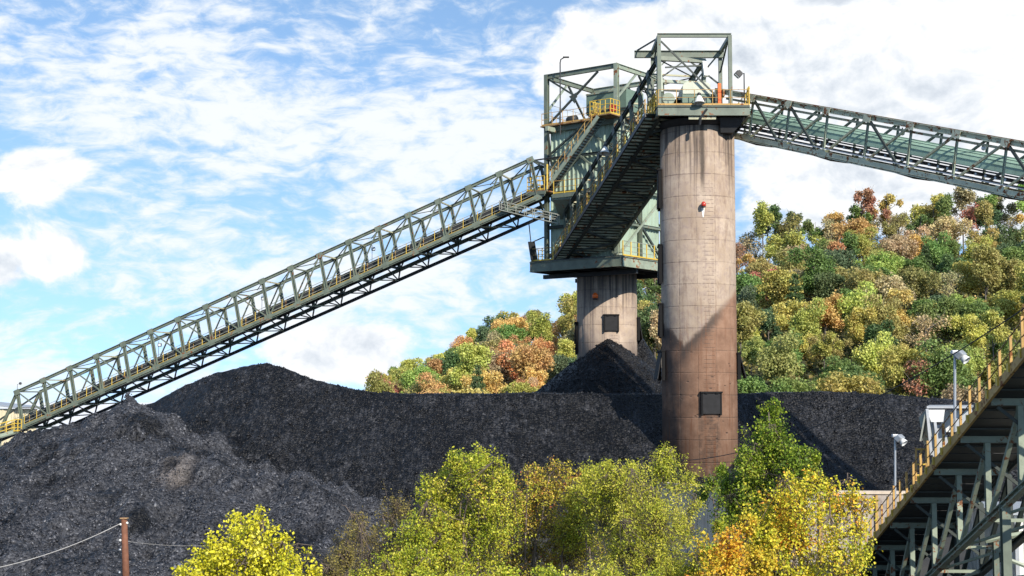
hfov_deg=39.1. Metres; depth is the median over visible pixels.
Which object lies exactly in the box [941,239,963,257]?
broadleaf tree
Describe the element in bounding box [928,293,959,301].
broadleaf tree
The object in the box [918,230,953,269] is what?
broadleaf tree
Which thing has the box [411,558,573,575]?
bush
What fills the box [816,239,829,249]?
broadleaf tree
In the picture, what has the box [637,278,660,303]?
tall tree
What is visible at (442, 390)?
broadleaf tree
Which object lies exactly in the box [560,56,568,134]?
street lamp
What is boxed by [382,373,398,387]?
tall tree
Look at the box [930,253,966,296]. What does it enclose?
broadleaf tree
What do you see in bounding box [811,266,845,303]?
broadleaf tree
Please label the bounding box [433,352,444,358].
broadleaf tree
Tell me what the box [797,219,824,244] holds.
tall tree
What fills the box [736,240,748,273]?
bare tree
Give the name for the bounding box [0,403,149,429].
gravel yard
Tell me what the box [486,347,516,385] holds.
broadleaf tree
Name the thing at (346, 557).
twiggy shrub
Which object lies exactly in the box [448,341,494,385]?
broadleaf tree
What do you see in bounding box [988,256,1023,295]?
broadleaf tree
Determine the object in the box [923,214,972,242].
broadleaf tree
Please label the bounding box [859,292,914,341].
broadleaf tree
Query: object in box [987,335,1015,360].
broadleaf tree
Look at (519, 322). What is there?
broadleaf tree
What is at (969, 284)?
broadleaf tree
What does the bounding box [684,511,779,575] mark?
maple sapling
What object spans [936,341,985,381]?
broadleaf tree
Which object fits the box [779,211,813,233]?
tall tree
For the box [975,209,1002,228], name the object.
tall tree
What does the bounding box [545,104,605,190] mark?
steel stair
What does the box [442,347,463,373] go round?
broadleaf tree
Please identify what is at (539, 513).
broadleaf tree
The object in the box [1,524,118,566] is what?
power cable
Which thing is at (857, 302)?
broadleaf tree
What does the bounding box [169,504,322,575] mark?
yellow bush
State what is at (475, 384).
conifer tree
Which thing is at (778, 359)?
broadleaf tree
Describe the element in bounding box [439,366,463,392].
broadleaf tree
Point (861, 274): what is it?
broadleaf tree
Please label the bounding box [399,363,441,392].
broadleaf tree
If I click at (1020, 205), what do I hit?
tall tree
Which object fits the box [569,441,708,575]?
ash tree
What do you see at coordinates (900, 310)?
broadleaf tree
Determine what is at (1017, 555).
pale shed
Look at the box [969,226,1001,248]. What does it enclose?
broadleaf tree
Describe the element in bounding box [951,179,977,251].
tall tree
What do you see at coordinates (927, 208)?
broadleaf tree
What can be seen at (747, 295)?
broadleaf tree
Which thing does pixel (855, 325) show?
broadleaf tree
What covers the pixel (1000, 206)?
tall tree
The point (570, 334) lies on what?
broadleaf tree
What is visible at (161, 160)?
sky
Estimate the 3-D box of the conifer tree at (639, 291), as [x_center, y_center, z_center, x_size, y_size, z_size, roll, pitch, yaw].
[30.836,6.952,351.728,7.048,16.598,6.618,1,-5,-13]
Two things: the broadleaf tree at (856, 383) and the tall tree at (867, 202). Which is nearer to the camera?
the broadleaf tree at (856, 383)
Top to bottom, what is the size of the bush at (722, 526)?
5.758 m
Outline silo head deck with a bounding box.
[634,33,750,134]
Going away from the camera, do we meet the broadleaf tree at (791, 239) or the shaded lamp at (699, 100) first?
the shaded lamp at (699, 100)
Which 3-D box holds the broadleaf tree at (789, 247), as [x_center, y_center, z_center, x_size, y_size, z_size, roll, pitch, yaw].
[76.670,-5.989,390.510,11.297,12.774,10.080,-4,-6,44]
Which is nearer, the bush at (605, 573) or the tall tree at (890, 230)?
the bush at (605, 573)
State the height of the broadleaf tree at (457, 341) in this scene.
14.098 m
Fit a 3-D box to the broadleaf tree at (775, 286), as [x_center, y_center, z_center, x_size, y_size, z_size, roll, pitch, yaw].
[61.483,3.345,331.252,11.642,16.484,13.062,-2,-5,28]
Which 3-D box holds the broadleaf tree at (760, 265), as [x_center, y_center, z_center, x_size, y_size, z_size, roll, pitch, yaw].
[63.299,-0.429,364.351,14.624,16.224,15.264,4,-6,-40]
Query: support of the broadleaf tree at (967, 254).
on the wooded hill slope
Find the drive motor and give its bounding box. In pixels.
[566,115,578,120]
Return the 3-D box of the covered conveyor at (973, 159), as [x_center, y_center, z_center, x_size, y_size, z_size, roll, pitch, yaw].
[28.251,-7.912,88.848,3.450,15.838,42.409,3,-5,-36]
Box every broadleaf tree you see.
[364,368,398,392]
[366,371,402,392]
[379,440,539,575]
[387,365,401,374]
[388,365,409,391]
[393,377,404,388]
[398,357,422,371]
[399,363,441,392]
[404,374,439,393]
[415,372,454,393]
[416,387,443,393]
[422,356,443,365]
[424,358,443,374]
[430,386,450,392]
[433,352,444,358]
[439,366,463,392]
[442,345,458,373]
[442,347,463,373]
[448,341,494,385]
[449,335,473,347]
[451,385,490,393]
[459,365,508,392]
[462,344,501,360]
[465,327,476,344]
[472,324,489,344]
[475,329,500,347]
[477,313,507,340]
[484,335,527,351]
[485,455,615,575]
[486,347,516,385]
[489,314,529,333]
[489,322,535,344]
[490,311,519,322]
[495,339,520,381]
[498,379,538,393]
[506,342,556,378]
[508,334,531,346]
[513,378,536,391]
[518,367,548,388]
[524,309,541,321]
[525,310,554,341]
[527,376,539,385]
[531,334,557,378]
[544,352,573,379]
[551,317,566,348]
[555,338,576,359]
[556,296,576,335]
[558,290,576,314]
[560,319,576,347]
[567,356,576,364]
[637,292,659,311]
[637,299,651,339]
[637,301,660,357]
[637,302,653,354]
[646,278,660,305]
[648,309,661,367]
[707,397,832,575]
[736,255,781,275]
[736,271,764,302]
[736,283,760,320]
[736,299,767,351]
[737,327,761,350]
[737,372,792,393]
[739,333,765,374]
[750,267,778,309]
[753,266,802,308]
[756,303,781,340]
[756,329,803,380]
[761,229,821,262]
[761,328,806,378]
[768,374,820,391]
[771,297,826,331]
[773,260,786,266]
[774,246,808,270]
[783,243,808,262]
[785,245,836,296]
[787,296,828,341]
[788,269,813,300]
[794,331,814,367]
[798,264,850,284]
[805,239,833,260]
[805,333,852,363]
[810,289,844,333]
[811,246,861,273]
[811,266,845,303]
[812,354,852,387]
[815,368,884,394]
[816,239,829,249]
[822,210,844,240]
[822,361,885,393]
[827,239,846,250]
[829,215,878,267]
[832,265,886,301]
[834,280,881,336]
[839,285,862,318]
[841,306,879,354]
[845,226,878,260]
[849,272,916,306]
[849,331,894,392]
[853,249,905,274]
[857,246,884,262]
[859,259,892,283]
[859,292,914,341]
[862,315,900,352]
[867,244,900,267]
[875,233,918,259]
[875,342,932,395]
[881,287,914,330]
[896,342,910,358]
[897,265,925,279]
[897,265,944,304]
[899,255,937,282]
[900,312,951,351]
[900,352,938,396]
[903,224,930,242]
[907,231,934,259]
[907,297,936,326]
[909,336,987,399]
[911,303,941,343]
[915,293,974,343]
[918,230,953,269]
[919,203,937,240]
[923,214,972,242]
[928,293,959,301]
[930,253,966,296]
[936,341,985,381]
[937,270,966,297]
[940,381,985,402]
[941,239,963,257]
[945,312,988,376]
[949,290,976,305]
[949,298,1003,358]
[951,260,983,297]
[962,234,992,260]
[966,222,1023,246]
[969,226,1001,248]
[970,244,1005,299]
[977,350,1008,387]
[984,288,1023,341]
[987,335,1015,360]
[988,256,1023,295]
[996,238,1023,251]
[999,243,1023,261]
[1004,343,1020,366]
[1011,260,1023,294]
[1015,304,1023,334]
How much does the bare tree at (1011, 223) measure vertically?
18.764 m
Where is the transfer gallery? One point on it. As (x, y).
(619, 197)
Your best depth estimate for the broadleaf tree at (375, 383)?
296.44 m
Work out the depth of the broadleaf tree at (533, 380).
277.72 m
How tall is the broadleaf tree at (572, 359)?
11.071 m
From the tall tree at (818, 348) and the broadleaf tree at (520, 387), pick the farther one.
the tall tree at (818, 348)
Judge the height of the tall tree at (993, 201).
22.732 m
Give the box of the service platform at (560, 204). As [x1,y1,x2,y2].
[552,178,589,219]
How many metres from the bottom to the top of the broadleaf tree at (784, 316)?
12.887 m
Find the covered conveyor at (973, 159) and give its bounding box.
[714,88,1023,200]
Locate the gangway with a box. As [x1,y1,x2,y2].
[499,200,559,224]
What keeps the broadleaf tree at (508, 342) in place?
on the wooded hill slope
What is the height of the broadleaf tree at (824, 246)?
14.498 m
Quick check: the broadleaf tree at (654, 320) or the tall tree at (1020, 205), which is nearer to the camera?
the broadleaf tree at (654, 320)
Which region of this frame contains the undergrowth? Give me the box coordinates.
[500,249,1020,397]
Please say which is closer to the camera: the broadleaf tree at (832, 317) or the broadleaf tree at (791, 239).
the broadleaf tree at (832, 317)
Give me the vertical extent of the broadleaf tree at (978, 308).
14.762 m
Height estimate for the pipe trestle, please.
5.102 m
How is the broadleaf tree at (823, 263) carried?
on the wooded hill slope
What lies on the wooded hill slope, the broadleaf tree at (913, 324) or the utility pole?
the broadleaf tree at (913, 324)
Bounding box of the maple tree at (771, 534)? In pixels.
[697,463,882,575]
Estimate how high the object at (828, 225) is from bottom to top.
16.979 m
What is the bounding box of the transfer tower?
[530,63,663,282]
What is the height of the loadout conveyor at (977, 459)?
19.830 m
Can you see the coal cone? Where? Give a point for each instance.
(623, 365)
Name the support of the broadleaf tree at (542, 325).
on the wooded hill slope
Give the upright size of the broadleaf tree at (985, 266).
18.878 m
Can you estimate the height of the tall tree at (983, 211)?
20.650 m
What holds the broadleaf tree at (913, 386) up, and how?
on the wooded hill slope
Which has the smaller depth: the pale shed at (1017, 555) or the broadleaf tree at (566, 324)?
the pale shed at (1017, 555)
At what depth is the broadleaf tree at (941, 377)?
248.73 m
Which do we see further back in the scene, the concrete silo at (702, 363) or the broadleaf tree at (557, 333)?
the broadleaf tree at (557, 333)
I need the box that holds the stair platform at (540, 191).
[526,155,567,215]
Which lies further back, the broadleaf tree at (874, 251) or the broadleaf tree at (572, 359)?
the broadleaf tree at (874, 251)
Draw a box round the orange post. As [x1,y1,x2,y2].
[717,83,720,102]
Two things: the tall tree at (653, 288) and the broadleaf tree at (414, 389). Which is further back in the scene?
the tall tree at (653, 288)
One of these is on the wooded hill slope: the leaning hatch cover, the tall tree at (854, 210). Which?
the tall tree at (854, 210)
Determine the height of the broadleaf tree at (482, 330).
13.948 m
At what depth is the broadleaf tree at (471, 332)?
406.93 m
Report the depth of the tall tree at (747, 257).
377.11 m
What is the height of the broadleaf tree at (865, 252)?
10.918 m
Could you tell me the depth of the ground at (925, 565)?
81.32 m
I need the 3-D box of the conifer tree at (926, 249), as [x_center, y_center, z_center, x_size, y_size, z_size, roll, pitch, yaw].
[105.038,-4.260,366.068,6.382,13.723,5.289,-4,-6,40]
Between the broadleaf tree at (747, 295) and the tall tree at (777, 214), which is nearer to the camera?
the broadleaf tree at (747, 295)
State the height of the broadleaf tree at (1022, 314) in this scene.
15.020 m
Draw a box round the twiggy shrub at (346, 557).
[317,539,357,575]
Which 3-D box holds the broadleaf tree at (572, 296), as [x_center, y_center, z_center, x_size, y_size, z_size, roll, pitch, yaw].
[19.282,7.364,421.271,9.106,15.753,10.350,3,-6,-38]
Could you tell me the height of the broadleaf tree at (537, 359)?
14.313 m
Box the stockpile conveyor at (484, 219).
[0,156,558,441]
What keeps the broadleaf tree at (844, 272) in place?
on the wooded hill slope
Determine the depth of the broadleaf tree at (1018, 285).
330.61 m
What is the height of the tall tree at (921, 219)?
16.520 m
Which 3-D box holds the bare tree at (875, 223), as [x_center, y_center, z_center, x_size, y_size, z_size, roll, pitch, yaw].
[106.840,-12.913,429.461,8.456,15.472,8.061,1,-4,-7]
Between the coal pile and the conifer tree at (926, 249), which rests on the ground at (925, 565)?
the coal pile
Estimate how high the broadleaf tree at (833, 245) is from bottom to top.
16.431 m
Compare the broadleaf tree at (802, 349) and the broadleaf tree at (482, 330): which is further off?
the broadleaf tree at (482, 330)
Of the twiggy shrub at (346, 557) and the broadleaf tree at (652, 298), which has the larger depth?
the broadleaf tree at (652, 298)
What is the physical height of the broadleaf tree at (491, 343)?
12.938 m
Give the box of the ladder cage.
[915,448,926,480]
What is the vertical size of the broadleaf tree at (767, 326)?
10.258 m
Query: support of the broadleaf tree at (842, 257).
on the wooded hill slope
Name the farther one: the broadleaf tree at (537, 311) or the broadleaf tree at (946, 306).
the broadleaf tree at (537, 311)
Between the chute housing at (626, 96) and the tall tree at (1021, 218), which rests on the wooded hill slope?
the tall tree at (1021, 218)
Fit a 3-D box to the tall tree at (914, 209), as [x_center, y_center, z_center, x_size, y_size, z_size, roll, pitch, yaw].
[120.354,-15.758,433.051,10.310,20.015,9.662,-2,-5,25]
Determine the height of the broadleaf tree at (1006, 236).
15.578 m
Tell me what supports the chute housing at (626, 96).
on the transfer tower
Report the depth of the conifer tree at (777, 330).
279.44 m
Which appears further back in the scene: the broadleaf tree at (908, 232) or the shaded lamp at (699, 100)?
the broadleaf tree at (908, 232)
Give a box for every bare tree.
[736,230,760,266]
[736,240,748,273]
[736,241,747,270]
[742,237,764,258]
[767,211,801,238]
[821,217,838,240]
[871,220,881,243]
[879,214,906,238]
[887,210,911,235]
[954,202,979,239]
[998,214,1022,240]
[1015,230,1023,241]
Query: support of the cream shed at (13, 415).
on the ground at (925, 565)
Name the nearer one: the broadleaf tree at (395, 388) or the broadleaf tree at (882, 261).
the broadleaf tree at (395, 388)
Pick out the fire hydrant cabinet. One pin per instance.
(612, 107)
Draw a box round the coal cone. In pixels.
[536,339,661,393]
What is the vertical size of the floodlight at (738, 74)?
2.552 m
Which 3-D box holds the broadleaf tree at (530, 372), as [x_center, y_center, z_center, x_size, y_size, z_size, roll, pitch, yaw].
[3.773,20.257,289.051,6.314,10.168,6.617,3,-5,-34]
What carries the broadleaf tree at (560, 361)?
on the wooded hill slope
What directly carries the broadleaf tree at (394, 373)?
on the wooded hill slope
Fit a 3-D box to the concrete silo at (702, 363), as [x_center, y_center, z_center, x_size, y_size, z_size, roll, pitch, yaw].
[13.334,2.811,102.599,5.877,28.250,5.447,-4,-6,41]
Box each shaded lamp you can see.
[599,144,609,155]
[694,92,704,104]
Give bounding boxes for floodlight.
[734,70,744,102]
[891,434,907,507]
[950,350,969,431]
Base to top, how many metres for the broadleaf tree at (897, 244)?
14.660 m
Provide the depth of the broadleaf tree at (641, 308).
319.42 m
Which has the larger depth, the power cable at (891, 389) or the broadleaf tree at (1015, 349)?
the broadleaf tree at (1015, 349)
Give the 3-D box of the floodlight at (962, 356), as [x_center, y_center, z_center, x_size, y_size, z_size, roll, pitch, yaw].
[16.891,3.877,54.206,0.770,3.083,0.420,-4,-6,42]
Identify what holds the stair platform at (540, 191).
attached to the transfer tower
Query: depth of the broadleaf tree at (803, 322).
296.29 m
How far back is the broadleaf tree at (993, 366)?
259.74 m
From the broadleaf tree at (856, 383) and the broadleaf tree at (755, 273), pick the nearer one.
the broadleaf tree at (856, 383)
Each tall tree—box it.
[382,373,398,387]
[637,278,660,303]
[736,252,756,268]
[752,200,774,257]
[762,201,797,260]
[764,243,777,261]
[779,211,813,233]
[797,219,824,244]
[807,330,844,367]
[840,231,860,263]
[845,203,874,222]
[853,185,891,219]
[867,192,903,236]
[882,221,897,237]
[900,203,927,232]
[905,213,933,232]
[916,192,943,232]
[934,192,954,219]
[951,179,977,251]
[963,196,996,233]
[972,309,1019,356]
[973,198,993,226]
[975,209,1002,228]
[984,193,999,207]
[991,195,1018,226]
[1014,184,1023,212]
[1014,212,1023,223]
[1019,275,1023,302]
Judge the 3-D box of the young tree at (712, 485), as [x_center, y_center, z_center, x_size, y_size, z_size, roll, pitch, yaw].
[8.557,10.468,59.670,2.096,6.552,1.860,0,-4,0]
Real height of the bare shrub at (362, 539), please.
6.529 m
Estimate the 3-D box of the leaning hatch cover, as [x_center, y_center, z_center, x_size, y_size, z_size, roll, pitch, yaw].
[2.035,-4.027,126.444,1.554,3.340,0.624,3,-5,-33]
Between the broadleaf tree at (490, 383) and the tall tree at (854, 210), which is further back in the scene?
the tall tree at (854, 210)
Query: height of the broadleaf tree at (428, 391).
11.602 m
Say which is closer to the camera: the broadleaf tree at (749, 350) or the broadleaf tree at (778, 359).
the broadleaf tree at (778, 359)
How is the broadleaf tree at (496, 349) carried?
on the wooded hill slope
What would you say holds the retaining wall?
on the ground at (925, 565)
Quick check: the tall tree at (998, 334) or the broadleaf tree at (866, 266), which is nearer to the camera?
the tall tree at (998, 334)
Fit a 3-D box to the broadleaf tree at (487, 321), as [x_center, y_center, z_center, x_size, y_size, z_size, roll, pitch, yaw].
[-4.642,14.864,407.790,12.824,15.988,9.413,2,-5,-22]
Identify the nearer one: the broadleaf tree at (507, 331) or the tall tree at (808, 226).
the broadleaf tree at (507, 331)
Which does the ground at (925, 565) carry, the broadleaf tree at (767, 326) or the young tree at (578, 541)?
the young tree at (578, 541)
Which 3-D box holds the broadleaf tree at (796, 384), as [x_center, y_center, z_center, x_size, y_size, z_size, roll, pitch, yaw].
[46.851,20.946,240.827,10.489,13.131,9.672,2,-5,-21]
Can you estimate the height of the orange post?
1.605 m
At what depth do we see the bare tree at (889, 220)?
425.63 m
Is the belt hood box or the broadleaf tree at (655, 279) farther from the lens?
the broadleaf tree at (655, 279)
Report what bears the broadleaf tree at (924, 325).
on the wooded hill slope
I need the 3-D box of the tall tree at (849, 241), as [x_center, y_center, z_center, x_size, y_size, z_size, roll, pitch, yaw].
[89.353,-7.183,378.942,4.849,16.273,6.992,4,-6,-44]
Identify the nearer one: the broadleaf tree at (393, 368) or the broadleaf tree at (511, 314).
the broadleaf tree at (393, 368)
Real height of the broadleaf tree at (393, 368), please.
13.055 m
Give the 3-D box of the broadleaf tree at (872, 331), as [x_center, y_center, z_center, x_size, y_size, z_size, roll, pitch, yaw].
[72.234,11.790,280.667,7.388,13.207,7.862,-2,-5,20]
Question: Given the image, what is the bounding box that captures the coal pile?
[0,363,1022,575]
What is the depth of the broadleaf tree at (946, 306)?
289.70 m
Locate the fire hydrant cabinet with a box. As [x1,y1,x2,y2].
[609,104,615,112]
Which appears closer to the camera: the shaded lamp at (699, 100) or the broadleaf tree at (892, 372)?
the shaded lamp at (699, 100)
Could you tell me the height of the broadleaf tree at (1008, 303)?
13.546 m
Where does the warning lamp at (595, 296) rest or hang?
attached to the concrete silo at (610, 312)
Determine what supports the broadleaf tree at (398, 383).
on the wooded hill slope
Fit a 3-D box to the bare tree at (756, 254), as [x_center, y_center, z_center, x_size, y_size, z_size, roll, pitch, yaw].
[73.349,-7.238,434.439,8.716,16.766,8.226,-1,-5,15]
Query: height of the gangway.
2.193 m
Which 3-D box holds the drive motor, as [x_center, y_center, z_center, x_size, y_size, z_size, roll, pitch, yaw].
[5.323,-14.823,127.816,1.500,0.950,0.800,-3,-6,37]
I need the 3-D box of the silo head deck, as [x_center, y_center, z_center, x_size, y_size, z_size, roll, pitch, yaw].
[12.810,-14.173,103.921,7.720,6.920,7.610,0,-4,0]
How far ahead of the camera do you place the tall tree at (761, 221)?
422.87 m
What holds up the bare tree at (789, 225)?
on the wooded hill slope
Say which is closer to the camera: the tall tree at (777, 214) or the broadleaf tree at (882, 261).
the broadleaf tree at (882, 261)
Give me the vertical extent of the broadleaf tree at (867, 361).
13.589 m
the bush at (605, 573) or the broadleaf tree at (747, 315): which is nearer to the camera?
the bush at (605, 573)
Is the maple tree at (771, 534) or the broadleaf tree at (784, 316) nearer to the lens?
the maple tree at (771, 534)
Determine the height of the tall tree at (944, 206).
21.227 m
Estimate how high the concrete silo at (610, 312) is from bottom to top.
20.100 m
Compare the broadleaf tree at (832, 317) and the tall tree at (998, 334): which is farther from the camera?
the broadleaf tree at (832, 317)
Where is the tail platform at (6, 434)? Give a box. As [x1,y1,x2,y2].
[0,419,21,446]
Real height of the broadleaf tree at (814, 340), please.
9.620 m
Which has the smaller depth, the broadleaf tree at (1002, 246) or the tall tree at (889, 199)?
the broadleaf tree at (1002, 246)
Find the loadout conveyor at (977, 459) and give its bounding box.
[841,316,1023,575]
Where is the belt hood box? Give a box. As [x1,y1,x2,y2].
[919,405,973,456]
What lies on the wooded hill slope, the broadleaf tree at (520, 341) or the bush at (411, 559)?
the broadleaf tree at (520, 341)
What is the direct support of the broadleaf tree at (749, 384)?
on the wooded hill slope
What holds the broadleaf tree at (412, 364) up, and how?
on the wooded hill slope
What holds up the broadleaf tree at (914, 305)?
on the wooded hill slope
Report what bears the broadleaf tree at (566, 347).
on the wooded hill slope
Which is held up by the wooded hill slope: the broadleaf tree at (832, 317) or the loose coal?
the broadleaf tree at (832, 317)
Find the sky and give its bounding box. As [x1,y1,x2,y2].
[0,0,1023,402]
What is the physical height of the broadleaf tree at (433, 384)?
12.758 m
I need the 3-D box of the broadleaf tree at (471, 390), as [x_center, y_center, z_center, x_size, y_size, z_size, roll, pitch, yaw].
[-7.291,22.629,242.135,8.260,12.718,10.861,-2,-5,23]
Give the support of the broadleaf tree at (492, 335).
on the wooded hill slope
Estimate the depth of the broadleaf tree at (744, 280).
341.45 m
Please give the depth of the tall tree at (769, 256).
408.37 m
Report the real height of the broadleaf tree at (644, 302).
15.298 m
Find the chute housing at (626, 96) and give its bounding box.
[586,88,642,119]
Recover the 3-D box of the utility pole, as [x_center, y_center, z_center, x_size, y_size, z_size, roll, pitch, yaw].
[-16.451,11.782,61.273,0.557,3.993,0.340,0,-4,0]
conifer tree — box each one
[469,364,486,392]
[470,378,482,391]
[637,283,644,301]
[771,326,781,337]
[785,273,806,310]
[919,245,932,292]
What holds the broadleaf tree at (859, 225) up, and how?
on the wooded hill slope
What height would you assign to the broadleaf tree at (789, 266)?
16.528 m
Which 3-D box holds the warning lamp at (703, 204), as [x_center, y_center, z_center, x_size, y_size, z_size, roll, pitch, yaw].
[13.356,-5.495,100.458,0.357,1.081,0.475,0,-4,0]
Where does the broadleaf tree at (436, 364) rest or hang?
on the wooded hill slope
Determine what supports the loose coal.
on the coal pile
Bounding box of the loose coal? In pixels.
[0,337,957,575]
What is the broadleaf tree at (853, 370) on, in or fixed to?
on the wooded hill slope
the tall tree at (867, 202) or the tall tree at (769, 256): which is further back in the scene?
the tall tree at (867, 202)
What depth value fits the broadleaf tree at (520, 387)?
255.65 m
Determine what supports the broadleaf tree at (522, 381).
on the wooded hill slope
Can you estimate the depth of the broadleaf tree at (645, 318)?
309.20 m
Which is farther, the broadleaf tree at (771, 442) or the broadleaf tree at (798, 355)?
the broadleaf tree at (798, 355)
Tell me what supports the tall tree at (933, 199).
on the wooded hill slope
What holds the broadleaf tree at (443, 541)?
on the ground at (925, 565)
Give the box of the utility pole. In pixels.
[118,517,128,575]
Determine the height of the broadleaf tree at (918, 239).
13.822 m
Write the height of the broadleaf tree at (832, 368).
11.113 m
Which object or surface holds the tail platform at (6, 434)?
attached to the stockpile conveyor at (484, 219)
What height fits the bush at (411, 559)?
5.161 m
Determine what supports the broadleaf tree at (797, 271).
on the wooded hill slope
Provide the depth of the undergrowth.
302.76 m
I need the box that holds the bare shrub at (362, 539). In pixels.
[302,479,414,575]
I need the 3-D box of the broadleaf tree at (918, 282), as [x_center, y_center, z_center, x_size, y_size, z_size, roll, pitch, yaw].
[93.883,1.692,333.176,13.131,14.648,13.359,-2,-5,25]
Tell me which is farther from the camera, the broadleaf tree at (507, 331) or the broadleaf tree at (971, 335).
the broadleaf tree at (507, 331)
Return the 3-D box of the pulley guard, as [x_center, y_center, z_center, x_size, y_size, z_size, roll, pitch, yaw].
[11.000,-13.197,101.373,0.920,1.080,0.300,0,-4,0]
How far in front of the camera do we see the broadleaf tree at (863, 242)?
399.40 m
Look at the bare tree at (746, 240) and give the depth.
427.43 m
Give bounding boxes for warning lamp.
[592,293,597,299]
[701,201,705,216]
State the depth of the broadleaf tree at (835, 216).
433.92 m
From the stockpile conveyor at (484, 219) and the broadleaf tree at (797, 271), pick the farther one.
the broadleaf tree at (797, 271)
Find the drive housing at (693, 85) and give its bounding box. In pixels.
[678,82,724,102]
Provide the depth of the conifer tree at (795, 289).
317.78 m
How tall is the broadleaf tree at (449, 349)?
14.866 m
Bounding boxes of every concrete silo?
[573,274,642,359]
[654,125,746,477]
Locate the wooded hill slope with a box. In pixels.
[497,256,1020,397]
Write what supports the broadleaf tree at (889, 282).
on the wooded hill slope
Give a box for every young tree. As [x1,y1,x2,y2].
[542,456,605,575]
[691,462,735,543]
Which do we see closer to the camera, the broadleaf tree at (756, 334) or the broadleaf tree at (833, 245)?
the broadleaf tree at (756, 334)
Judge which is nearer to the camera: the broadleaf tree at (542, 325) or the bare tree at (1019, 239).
the broadleaf tree at (542, 325)
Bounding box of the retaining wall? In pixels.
[657,482,904,564]
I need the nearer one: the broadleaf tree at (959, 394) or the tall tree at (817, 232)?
the broadleaf tree at (959, 394)
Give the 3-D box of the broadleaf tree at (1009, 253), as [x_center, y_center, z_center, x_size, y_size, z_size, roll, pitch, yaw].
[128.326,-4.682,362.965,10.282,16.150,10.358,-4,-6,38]
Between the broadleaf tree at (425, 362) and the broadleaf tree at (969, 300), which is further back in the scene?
the broadleaf tree at (425, 362)
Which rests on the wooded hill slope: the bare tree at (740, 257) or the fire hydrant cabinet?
the bare tree at (740, 257)
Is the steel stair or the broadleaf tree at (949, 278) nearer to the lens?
the steel stair
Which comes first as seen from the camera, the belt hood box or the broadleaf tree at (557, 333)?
the belt hood box
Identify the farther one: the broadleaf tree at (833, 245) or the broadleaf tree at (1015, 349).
the broadleaf tree at (833, 245)
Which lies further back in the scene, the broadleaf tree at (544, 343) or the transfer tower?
the broadleaf tree at (544, 343)
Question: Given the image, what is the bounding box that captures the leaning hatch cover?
[528,223,543,260]
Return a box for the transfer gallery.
[554,56,708,259]
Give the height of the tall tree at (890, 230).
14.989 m
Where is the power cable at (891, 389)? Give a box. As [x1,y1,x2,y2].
[677,308,1023,460]
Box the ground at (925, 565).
[353,537,966,575]
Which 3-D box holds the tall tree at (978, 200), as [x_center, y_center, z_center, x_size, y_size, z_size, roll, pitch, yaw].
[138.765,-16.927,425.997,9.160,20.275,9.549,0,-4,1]
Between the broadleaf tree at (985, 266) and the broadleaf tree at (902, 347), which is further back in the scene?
the broadleaf tree at (985, 266)
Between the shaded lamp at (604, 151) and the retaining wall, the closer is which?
the retaining wall
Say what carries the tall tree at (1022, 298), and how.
on the wooded hill slope
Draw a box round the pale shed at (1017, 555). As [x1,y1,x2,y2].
[966,502,1023,575]
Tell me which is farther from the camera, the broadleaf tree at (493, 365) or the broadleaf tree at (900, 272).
the broadleaf tree at (900, 272)
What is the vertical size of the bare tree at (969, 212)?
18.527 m
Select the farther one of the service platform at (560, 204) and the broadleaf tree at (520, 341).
the broadleaf tree at (520, 341)
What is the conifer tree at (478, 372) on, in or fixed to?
on the wooded hill slope
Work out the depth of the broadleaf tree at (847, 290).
318.72 m
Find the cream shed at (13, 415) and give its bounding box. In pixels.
[0,402,39,446]
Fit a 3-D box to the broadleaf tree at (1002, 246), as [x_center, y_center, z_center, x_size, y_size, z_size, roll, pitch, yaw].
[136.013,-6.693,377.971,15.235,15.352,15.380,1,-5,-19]
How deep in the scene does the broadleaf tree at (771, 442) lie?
49.33 m
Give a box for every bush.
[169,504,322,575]
[348,538,438,575]
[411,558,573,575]
[569,555,663,575]
[675,513,730,575]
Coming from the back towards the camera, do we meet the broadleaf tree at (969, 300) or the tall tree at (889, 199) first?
the tall tree at (889, 199)
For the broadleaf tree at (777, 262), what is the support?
on the wooded hill slope
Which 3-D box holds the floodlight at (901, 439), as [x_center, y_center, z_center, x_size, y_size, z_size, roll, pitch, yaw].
[17.477,8.246,64.900,0.770,3.299,0.420,-4,-6,42]
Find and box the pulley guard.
[662,93,674,102]
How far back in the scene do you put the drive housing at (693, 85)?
100.99 m
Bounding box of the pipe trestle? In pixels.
[984,531,1023,575]
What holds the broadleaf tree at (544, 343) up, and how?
on the wooded hill slope

